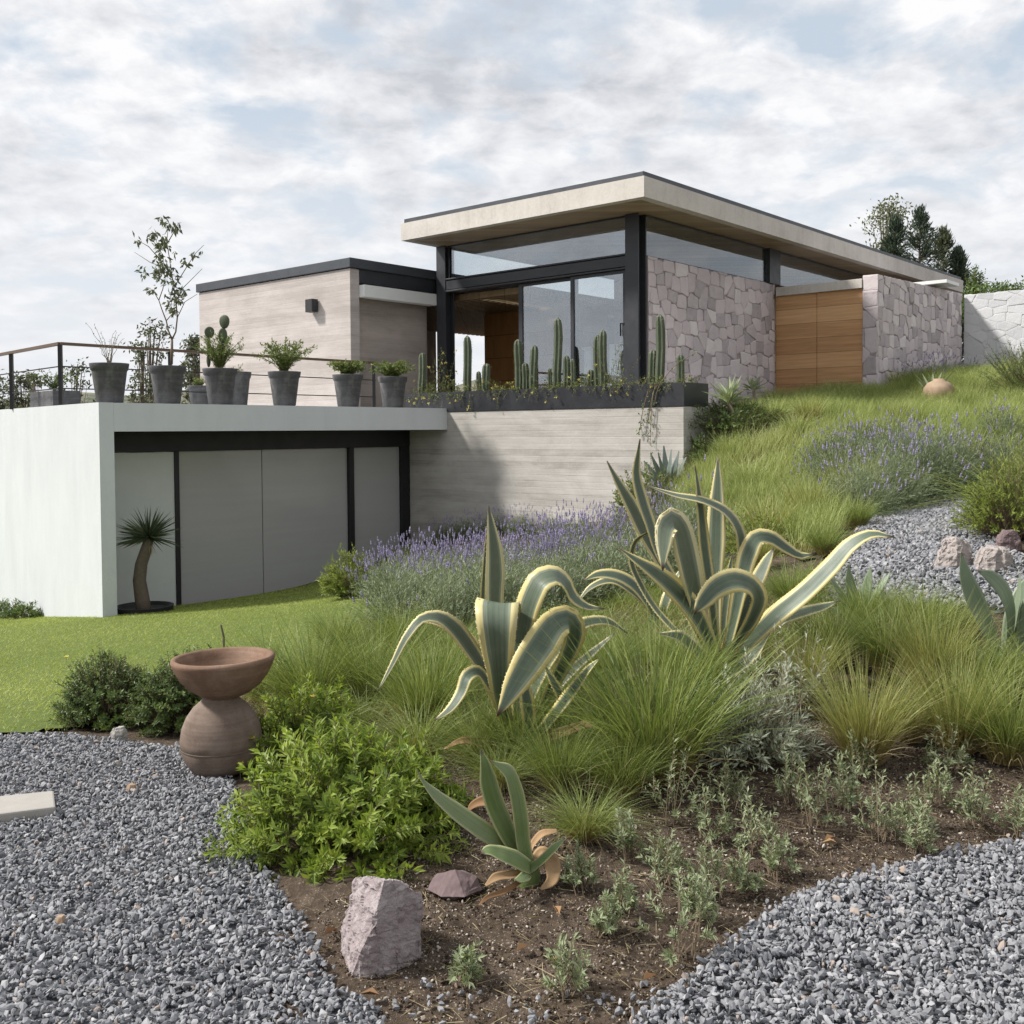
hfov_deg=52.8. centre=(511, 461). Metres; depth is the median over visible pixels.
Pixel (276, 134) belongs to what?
sky
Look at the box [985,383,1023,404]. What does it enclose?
slope grass
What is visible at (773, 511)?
slope grass
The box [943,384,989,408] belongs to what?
fountain grass
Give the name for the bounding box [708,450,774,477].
slope grass
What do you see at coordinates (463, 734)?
fountain grass
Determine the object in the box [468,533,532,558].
lavender
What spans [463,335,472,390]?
columnar cactus
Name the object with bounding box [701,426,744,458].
slope grass
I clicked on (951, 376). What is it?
slope grass
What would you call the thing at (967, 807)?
seedling
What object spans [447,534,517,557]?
lavender
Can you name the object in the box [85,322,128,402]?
potted plant
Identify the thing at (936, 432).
lavender
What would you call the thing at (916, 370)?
fountain grass
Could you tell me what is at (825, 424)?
slope grass
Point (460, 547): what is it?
lavender
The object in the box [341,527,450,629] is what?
lavender
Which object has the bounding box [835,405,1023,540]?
fountain grass
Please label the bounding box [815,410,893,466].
lavender
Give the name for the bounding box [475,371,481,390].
columnar cactus
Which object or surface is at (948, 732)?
fountain grass
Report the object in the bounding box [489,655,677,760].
fountain grass
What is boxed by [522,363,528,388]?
columnar cactus
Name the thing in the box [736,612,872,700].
fountain grass
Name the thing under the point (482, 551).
lavender
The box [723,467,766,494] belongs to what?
fountain grass
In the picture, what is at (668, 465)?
agave
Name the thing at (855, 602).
fountain grass
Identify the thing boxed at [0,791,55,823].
stepping stone
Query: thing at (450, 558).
lavender
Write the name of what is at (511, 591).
lavender
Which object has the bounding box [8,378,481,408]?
hills
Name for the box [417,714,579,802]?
fountain grass
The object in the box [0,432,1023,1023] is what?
ground
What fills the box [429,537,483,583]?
lavender
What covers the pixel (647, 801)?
straw litter
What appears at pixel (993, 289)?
clipped hedge
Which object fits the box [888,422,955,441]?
slope grass
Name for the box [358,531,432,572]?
lavender
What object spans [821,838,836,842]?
fallen leaf
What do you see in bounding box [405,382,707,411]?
planter box
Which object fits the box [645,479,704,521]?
lavender
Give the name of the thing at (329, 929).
fallen leaf
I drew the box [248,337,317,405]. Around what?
potted plant
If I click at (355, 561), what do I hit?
lavender
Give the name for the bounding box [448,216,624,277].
clerestory window
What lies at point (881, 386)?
fountain grass
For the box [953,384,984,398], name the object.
slope grass
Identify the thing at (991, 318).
garden wall
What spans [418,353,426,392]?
columnar cactus
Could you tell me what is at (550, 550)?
lavender
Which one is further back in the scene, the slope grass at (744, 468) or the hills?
the hills
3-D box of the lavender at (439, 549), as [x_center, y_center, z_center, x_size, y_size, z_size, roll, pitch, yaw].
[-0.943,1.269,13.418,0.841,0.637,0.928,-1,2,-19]
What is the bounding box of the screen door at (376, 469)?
[354,447,399,565]
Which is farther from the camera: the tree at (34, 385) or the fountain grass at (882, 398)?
the tree at (34, 385)
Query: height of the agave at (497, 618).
1.115 m
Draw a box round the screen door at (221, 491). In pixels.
[179,450,262,604]
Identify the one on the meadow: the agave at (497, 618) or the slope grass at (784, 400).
the slope grass at (784, 400)
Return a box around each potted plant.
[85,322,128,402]
[187,375,207,403]
[192,315,244,404]
[229,363,250,404]
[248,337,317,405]
[327,359,367,406]
[369,359,415,407]
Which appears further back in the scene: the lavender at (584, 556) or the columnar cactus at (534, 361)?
the columnar cactus at (534, 361)
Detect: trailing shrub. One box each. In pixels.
[406,375,461,407]
[408,348,457,403]
[441,379,513,410]
[489,375,576,402]
[552,373,644,396]
[589,341,640,392]
[606,373,702,395]
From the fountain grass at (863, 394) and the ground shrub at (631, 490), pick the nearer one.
the ground shrub at (631, 490)
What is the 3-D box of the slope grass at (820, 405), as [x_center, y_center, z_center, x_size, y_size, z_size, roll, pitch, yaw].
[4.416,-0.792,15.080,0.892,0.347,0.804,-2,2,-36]
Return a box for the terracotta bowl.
[170,647,274,699]
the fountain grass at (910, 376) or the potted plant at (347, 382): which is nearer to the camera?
the potted plant at (347, 382)
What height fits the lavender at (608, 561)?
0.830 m
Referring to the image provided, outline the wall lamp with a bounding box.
[305,299,317,312]
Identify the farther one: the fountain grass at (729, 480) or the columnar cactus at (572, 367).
the columnar cactus at (572, 367)
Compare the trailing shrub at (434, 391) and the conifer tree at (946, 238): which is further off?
the conifer tree at (946, 238)
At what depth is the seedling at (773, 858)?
3.57 m
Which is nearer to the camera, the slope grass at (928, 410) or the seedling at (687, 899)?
the seedling at (687, 899)
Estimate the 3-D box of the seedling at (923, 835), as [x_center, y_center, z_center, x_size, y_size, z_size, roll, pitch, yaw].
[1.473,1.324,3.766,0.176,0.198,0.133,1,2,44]
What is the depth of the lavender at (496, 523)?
16.53 m
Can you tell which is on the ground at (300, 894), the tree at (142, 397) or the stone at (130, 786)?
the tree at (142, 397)
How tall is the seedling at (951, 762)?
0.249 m
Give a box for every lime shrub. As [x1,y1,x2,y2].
[315,542,384,598]
[948,434,1023,539]
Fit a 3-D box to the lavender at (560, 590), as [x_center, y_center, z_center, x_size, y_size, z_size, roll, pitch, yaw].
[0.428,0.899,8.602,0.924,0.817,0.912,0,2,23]
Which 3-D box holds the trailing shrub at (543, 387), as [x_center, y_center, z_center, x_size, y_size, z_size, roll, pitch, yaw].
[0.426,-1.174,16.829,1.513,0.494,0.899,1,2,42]
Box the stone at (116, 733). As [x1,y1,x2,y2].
[110,726,127,740]
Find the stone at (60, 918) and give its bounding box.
[55,914,66,930]
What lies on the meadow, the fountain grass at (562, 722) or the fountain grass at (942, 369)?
the fountain grass at (942, 369)
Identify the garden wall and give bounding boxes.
[964,289,1023,366]
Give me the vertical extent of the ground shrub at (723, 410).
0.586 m
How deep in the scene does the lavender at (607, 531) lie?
11.98 m
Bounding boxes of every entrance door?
[776,293,816,393]
[817,288,862,388]
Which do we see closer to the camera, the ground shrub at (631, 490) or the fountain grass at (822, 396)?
the ground shrub at (631, 490)
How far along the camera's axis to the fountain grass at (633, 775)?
4.10 m
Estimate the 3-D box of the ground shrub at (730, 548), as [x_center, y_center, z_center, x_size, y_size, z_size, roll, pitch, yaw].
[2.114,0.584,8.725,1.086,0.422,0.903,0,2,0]
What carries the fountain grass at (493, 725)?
on the ground at (300, 894)
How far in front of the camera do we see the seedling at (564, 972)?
2.91 m
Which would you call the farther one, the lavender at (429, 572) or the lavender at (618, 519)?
the lavender at (618, 519)
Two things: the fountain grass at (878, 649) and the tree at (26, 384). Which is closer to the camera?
the fountain grass at (878, 649)
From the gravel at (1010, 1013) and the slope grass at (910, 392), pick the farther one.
the slope grass at (910, 392)
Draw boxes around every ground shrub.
[0,598,24,618]
[0,600,43,618]
[608,452,676,519]
[684,418,748,462]
[688,396,782,431]
[725,505,810,556]
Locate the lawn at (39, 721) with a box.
[0,543,435,731]
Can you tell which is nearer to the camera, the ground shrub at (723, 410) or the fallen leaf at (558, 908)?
the fallen leaf at (558, 908)
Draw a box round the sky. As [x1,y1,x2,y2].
[0,0,1023,403]
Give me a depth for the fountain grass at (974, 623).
5.74 m
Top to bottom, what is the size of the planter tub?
0.648 m
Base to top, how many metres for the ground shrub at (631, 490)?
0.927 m
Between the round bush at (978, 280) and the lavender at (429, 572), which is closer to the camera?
the lavender at (429, 572)
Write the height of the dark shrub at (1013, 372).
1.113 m
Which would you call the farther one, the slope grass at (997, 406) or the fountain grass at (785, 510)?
the slope grass at (997, 406)
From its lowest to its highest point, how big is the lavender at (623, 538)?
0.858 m
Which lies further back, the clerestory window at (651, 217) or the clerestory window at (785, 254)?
the clerestory window at (785, 254)
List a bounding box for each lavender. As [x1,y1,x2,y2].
[340,545,411,596]
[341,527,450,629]
[346,536,433,601]
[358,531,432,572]
[369,527,449,581]
[387,542,462,579]
[390,526,465,610]
[392,535,485,633]
[398,534,482,586]
[400,527,483,580]
[413,537,456,561]
[423,516,456,541]
[423,530,485,568]
[429,520,509,559]
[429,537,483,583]
[436,535,526,605]
[443,508,485,537]
[445,531,536,580]
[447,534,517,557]
[450,513,560,622]
[458,521,549,574]
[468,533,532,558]
[469,517,534,552]
[473,505,513,532]
[498,502,539,534]
[498,530,551,568]
[503,528,587,576]
[504,513,580,557]
[509,522,575,599]
[514,533,570,566]
[516,514,576,561]
[517,513,594,562]
[518,522,612,616]
[533,506,572,533]
[534,508,632,568]
[536,497,613,542]
[538,519,623,567]
[541,508,622,554]
[545,510,624,587]
[563,509,599,537]
[569,507,658,605]
[581,500,631,549]
[589,505,656,575]
[593,512,646,556]
[596,503,628,530]
[607,529,640,556]
[609,491,669,539]
[619,481,701,586]
[627,500,692,549]
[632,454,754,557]
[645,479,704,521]
[791,429,867,487]
[793,422,856,471]
[810,443,911,516]
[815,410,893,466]
[836,430,946,510]
[838,416,912,468]
[853,406,922,454]
[865,411,943,469]
[870,422,969,501]
[894,351,952,377]
[895,414,992,493]
[896,411,973,459]
[912,411,996,480]
[915,349,966,372]
[938,355,971,369]
[969,395,1023,445]
[975,423,1023,472]
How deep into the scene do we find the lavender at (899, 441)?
11.86 m
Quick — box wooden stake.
[220,625,224,646]
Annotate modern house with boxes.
[0,171,962,617]
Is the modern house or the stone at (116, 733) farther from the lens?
the modern house
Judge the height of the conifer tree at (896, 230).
8.273 m
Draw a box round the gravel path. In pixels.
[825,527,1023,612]
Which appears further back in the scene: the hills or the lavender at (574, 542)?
the hills
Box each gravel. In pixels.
[0,730,384,1023]
[376,977,648,1023]
[629,833,1023,1023]
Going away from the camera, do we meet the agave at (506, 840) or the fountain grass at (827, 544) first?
the agave at (506, 840)
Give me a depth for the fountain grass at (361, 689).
5.93 m
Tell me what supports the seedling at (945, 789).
on the ground at (300, 894)
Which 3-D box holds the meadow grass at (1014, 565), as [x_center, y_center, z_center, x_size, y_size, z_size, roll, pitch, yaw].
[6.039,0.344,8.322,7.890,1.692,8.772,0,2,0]
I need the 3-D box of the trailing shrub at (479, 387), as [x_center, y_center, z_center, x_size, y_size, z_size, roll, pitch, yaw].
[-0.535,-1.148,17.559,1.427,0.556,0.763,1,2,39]
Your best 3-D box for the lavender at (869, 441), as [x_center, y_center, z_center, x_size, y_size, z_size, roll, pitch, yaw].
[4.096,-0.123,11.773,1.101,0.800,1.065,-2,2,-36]
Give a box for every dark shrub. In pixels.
[47,643,150,731]
[121,642,211,737]
[972,334,1023,393]
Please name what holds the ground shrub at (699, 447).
on the ground at (300, 894)
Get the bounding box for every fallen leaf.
[324,926,337,934]
[360,987,378,994]
[517,942,527,950]
[553,905,561,913]
[643,971,655,979]
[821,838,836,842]
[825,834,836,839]
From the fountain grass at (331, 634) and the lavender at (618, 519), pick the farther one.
the lavender at (618, 519)
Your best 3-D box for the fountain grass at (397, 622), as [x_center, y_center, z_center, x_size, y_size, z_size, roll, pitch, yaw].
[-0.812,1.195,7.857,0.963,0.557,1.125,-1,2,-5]
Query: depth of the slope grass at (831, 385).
19.12 m
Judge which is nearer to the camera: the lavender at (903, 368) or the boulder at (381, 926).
the boulder at (381, 926)
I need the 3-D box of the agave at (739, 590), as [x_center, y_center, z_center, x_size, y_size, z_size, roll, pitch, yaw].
[1.217,0.526,5.420,1.380,1.298,0.667,0,2,0]
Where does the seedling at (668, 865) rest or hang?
on the ground at (300, 894)
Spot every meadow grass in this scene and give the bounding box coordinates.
[987,431,1023,733]
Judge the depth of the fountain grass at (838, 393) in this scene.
17.59 m
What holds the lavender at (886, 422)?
on the meadow
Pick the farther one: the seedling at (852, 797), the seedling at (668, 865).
the seedling at (852, 797)
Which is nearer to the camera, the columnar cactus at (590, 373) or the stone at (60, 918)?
the stone at (60, 918)
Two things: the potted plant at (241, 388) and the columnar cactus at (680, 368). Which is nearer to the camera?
the columnar cactus at (680, 368)
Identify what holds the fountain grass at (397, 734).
on the ground at (300, 894)
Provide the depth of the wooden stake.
8.38 m
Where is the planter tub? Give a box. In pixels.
[29,367,80,406]
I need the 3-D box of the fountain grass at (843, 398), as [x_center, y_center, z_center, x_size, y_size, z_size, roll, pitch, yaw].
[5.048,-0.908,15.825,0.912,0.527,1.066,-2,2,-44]
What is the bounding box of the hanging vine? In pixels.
[636,350,696,446]
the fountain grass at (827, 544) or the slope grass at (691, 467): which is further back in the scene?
the slope grass at (691, 467)
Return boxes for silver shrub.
[679,679,751,762]
[695,647,836,770]
[757,615,838,719]
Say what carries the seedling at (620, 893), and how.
on the ground at (300, 894)
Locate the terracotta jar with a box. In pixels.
[180,696,262,777]
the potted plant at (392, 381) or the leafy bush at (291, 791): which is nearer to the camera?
the leafy bush at (291, 791)
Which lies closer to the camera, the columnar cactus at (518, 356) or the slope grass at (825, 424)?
the slope grass at (825, 424)
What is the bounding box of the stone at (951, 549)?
[933,536,971,571]
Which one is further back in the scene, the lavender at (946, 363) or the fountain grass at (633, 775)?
the lavender at (946, 363)
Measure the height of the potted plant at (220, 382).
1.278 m
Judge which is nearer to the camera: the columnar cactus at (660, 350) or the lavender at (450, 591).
the lavender at (450, 591)
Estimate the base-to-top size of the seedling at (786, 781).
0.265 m
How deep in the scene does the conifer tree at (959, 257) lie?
37.63 m
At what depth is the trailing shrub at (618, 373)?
15.67 m
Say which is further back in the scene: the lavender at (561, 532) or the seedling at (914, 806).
the lavender at (561, 532)
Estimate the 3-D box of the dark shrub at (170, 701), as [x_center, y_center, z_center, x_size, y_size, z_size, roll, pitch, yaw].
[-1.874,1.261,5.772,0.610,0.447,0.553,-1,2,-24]
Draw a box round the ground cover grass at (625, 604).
[242,552,864,731]
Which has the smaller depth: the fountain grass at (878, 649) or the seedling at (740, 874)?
the seedling at (740, 874)
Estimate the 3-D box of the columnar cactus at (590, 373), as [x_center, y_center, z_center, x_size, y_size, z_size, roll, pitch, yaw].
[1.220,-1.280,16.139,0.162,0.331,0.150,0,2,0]
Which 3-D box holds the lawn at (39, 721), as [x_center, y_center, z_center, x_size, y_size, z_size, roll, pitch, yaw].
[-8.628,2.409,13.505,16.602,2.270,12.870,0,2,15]
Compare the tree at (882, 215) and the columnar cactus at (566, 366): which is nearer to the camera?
the columnar cactus at (566, 366)
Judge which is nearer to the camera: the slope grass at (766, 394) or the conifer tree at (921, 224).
the slope grass at (766, 394)
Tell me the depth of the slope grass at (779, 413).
14.95 m
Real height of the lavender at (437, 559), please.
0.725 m
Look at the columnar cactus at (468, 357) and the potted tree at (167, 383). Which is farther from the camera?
the columnar cactus at (468, 357)
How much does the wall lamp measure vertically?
0.240 m
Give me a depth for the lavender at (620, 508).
11.67 m
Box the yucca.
[116,508,183,614]
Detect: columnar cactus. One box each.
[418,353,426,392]
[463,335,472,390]
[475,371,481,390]
[480,363,490,390]
[514,339,523,388]
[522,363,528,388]
[529,345,538,388]
[547,368,551,386]
[552,317,563,387]
[563,355,570,386]
[569,359,576,386]
[587,369,593,385]
[592,335,598,385]
[597,330,607,385]
[647,350,655,383]
[654,314,666,382]
[675,354,684,381]
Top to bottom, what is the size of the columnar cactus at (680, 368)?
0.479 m
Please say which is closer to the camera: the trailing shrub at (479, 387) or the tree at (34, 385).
the trailing shrub at (479, 387)
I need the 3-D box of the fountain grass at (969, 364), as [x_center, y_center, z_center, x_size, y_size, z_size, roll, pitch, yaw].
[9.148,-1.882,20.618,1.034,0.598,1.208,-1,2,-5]
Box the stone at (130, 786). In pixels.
[125,783,138,793]
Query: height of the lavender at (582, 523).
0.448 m
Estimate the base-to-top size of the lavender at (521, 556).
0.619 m
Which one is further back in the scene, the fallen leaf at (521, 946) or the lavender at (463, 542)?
the lavender at (463, 542)
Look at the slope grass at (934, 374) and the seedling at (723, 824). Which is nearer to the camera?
the seedling at (723, 824)
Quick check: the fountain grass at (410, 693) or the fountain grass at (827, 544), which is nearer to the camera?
the fountain grass at (410, 693)
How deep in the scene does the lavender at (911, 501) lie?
10.41 m
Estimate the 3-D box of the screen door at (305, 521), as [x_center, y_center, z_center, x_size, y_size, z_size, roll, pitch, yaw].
[-3.339,1.154,16.758,0.040,2.738,1.702,1,2,41]
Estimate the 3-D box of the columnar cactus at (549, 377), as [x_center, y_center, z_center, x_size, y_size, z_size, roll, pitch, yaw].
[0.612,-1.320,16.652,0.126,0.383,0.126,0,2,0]
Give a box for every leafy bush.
[200,709,473,886]
[240,670,380,774]
[291,724,473,868]
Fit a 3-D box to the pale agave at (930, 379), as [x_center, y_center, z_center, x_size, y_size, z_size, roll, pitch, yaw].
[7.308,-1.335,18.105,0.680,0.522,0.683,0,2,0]
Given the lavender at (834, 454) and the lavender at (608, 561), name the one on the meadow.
the lavender at (834, 454)
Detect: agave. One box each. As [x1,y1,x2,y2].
[377,505,627,748]
[417,750,564,905]
[581,568,679,624]
[607,439,894,683]
[631,446,688,493]
[830,565,890,616]
[914,371,953,386]
[959,552,1023,667]
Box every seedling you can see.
[446,939,486,988]
[540,932,595,1002]
[560,838,600,895]
[587,889,624,940]
[599,857,639,917]
[612,806,652,860]
[635,828,685,890]
[636,864,719,966]
[641,733,717,824]
[677,873,719,924]
[682,831,732,901]
[692,778,737,842]
[705,746,755,811]
[725,843,766,898]
[731,786,780,854]
[757,824,802,881]
[768,739,813,807]
[792,761,846,830]
[819,750,862,810]
[834,730,878,781]
[851,749,906,842]
[892,799,939,855]
[897,769,933,829]
[919,715,974,774]
[920,753,960,808]
[946,762,999,829]
[997,782,1023,839]
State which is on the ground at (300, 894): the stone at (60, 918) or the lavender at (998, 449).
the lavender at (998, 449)
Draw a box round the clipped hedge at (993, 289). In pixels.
[961,275,1023,304]
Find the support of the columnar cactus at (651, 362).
on the planter box
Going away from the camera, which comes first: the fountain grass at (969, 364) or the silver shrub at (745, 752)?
the silver shrub at (745, 752)
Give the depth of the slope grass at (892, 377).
19.84 m
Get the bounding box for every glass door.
[518,278,578,384]
[570,270,625,383]
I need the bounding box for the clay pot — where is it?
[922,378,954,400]
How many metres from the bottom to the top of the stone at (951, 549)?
0.255 m
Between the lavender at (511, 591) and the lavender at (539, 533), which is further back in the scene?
the lavender at (539, 533)
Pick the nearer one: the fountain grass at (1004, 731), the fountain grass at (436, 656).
the fountain grass at (1004, 731)
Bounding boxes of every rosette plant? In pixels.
[702,374,751,432]
[743,375,766,405]
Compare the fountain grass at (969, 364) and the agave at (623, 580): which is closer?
the agave at (623, 580)
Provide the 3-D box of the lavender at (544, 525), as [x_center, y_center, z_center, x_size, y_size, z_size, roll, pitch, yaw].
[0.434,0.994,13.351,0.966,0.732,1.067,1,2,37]
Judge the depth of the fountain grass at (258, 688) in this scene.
6.60 m
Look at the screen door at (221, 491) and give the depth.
15.51 m
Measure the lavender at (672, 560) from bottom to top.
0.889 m
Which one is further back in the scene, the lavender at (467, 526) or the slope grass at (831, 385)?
the slope grass at (831, 385)
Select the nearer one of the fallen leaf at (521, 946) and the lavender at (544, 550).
the fallen leaf at (521, 946)
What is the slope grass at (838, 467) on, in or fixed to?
on the meadow
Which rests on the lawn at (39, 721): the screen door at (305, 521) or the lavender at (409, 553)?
the lavender at (409, 553)
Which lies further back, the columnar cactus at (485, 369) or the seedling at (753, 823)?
the columnar cactus at (485, 369)
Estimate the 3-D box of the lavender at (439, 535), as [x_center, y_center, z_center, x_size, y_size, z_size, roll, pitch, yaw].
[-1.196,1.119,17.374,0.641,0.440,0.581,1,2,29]
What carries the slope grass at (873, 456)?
on the meadow
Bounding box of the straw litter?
[300,685,1023,1023]
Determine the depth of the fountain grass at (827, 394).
17.10 m
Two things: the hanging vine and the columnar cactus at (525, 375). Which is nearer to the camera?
the hanging vine
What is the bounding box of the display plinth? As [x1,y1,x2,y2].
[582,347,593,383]
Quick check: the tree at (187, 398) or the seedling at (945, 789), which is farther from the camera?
the tree at (187, 398)
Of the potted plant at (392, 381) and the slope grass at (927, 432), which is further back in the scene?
the potted plant at (392, 381)
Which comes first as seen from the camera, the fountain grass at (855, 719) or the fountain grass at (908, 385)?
the fountain grass at (855, 719)
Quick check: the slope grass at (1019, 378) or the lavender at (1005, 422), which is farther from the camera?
the slope grass at (1019, 378)
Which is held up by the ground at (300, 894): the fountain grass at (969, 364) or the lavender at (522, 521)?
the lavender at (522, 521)
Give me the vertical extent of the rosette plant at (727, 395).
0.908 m
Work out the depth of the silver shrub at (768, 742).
4.42 m
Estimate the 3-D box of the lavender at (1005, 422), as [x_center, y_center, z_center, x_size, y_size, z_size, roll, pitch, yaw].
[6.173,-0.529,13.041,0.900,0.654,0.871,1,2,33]
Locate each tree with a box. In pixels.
[0,369,9,409]
[0,369,36,408]
[21,371,43,405]
[63,357,95,403]
[121,317,187,402]
[126,346,151,452]
[132,215,203,403]
[179,332,199,403]
[182,370,192,403]
[849,193,923,261]
[878,213,917,260]
[899,203,952,271]
[929,224,978,356]
[944,245,976,362]
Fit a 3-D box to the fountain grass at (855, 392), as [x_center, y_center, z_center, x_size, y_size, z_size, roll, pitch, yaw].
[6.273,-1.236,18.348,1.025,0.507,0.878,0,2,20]
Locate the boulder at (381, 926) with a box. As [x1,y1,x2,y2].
[340,876,423,978]
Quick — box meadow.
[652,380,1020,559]
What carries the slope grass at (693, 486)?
on the meadow
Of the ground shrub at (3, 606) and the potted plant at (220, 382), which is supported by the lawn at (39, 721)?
the ground shrub at (3, 606)
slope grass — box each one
[659,466,688,487]
[679,472,722,495]
[683,460,711,477]
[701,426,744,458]
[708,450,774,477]
[721,454,789,486]
[729,477,775,500]
[729,485,812,531]
[740,458,800,488]
[744,393,801,419]
[751,384,795,399]
[763,393,799,417]
[763,404,826,436]
[767,470,858,512]
[780,387,834,422]
[787,388,826,402]
[790,397,838,414]
[812,451,881,484]
[812,456,892,479]
[814,415,841,431]
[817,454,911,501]
[818,375,856,392]
[828,444,915,472]
[833,439,881,462]
[841,411,890,436]
[844,378,885,396]
[872,398,910,420]
[874,390,905,400]
[874,403,921,428]
[882,364,913,385]
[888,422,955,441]
[889,400,939,417]
[894,403,929,424]
[896,386,923,398]
[915,367,956,379]
[917,365,945,377]
[942,365,992,381]
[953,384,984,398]
[958,394,1021,417]
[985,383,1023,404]
[992,370,1023,391]
[995,355,1023,368]
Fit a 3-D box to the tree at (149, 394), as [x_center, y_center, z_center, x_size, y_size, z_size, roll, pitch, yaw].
[-12.535,-0.728,36.075,2.657,8.689,2.787,0,2,0]
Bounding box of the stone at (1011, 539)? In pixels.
[995,529,1021,552]
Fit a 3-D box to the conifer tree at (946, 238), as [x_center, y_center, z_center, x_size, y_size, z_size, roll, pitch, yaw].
[16.327,-4.826,38.873,2.893,8.274,3.080,0,2,0]
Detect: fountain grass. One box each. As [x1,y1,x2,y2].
[169,607,361,707]
[212,594,405,713]
[273,589,459,710]
[292,595,391,652]
[307,671,512,774]
[320,617,484,727]
[345,587,458,652]
[372,602,484,692]
[390,684,561,780]
[412,603,478,658]
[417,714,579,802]
[437,675,580,762]
[447,576,862,794]
[477,700,638,793]
[479,660,596,726]
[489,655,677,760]
[507,756,691,867]
[536,688,709,801]
[577,597,671,685]
[595,609,695,667]
[616,610,792,695]
[661,488,736,523]
[702,476,749,507]
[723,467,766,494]
[727,519,790,569]
[732,394,759,407]
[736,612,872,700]
[757,551,845,603]
[767,499,803,524]
[771,632,962,767]
[784,391,841,402]
[786,587,908,667]
[791,512,862,555]
[795,389,840,402]
[805,579,980,675]
[807,386,854,400]
[819,560,927,635]
[820,388,859,399]
[821,388,869,405]
[825,492,889,527]
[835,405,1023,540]
[835,418,882,439]
[836,385,885,403]
[842,381,884,395]
[851,576,1022,697]
[854,578,967,638]
[855,569,1004,643]
[862,379,900,390]
[862,384,904,398]
[862,392,899,405]
[863,628,1023,754]
[868,385,908,396]
[868,671,954,742]
[882,608,1023,701]
[886,374,917,393]
[893,368,931,383]
[896,626,1023,766]
[899,366,937,377]
[903,372,938,386]
[903,582,1002,635]
[920,360,965,375]
[932,604,1023,695]
[939,364,978,376]
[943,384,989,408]
[945,371,983,388]
[952,357,987,369]
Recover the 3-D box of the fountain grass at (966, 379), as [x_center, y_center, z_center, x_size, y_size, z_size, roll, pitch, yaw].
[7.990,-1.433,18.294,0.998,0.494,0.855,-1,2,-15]
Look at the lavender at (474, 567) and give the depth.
9.39 m
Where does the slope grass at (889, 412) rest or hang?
on the meadow
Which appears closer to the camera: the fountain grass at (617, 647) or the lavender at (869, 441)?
the fountain grass at (617, 647)
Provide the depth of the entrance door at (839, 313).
20.10 m
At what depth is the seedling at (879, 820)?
3.85 m
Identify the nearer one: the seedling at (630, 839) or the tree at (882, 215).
the seedling at (630, 839)
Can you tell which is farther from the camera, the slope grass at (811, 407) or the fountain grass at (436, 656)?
the slope grass at (811, 407)
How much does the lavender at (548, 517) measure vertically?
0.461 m
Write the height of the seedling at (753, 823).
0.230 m
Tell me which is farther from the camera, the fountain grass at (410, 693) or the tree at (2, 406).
the tree at (2, 406)
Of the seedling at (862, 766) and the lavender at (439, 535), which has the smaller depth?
the seedling at (862, 766)
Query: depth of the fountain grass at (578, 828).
3.78 m
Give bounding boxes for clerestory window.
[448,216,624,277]
[454,248,613,288]
[646,215,766,282]
[778,252,862,286]
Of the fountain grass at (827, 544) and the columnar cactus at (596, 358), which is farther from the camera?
the columnar cactus at (596, 358)
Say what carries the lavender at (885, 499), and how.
on the meadow
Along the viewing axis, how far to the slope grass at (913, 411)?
14.29 m
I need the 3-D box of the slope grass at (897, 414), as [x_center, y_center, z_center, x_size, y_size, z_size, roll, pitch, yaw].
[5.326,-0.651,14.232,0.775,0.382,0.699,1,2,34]
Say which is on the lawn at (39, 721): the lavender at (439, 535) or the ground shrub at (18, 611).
the ground shrub at (18, 611)
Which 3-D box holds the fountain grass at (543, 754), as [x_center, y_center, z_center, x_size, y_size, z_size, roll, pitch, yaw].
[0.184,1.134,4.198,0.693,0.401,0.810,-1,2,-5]
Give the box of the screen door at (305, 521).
[261,448,347,592]
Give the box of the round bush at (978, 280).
[961,265,987,321]
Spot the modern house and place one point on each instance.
(258, 493)
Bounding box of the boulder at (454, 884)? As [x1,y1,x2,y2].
[428,870,481,899]
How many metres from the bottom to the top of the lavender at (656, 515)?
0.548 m
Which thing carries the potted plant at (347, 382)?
on the modern house
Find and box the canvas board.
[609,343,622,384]
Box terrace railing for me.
[0,342,375,408]
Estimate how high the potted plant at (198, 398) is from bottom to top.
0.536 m
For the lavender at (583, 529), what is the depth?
12.02 m
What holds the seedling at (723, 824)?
on the ground at (300, 894)
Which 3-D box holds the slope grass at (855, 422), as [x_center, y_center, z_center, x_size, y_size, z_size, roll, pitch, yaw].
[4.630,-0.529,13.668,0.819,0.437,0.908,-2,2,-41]
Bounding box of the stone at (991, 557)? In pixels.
[973,545,1013,572]
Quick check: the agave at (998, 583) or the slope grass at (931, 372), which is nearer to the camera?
the agave at (998, 583)
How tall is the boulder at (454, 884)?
0.136 m
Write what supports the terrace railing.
on the modern house

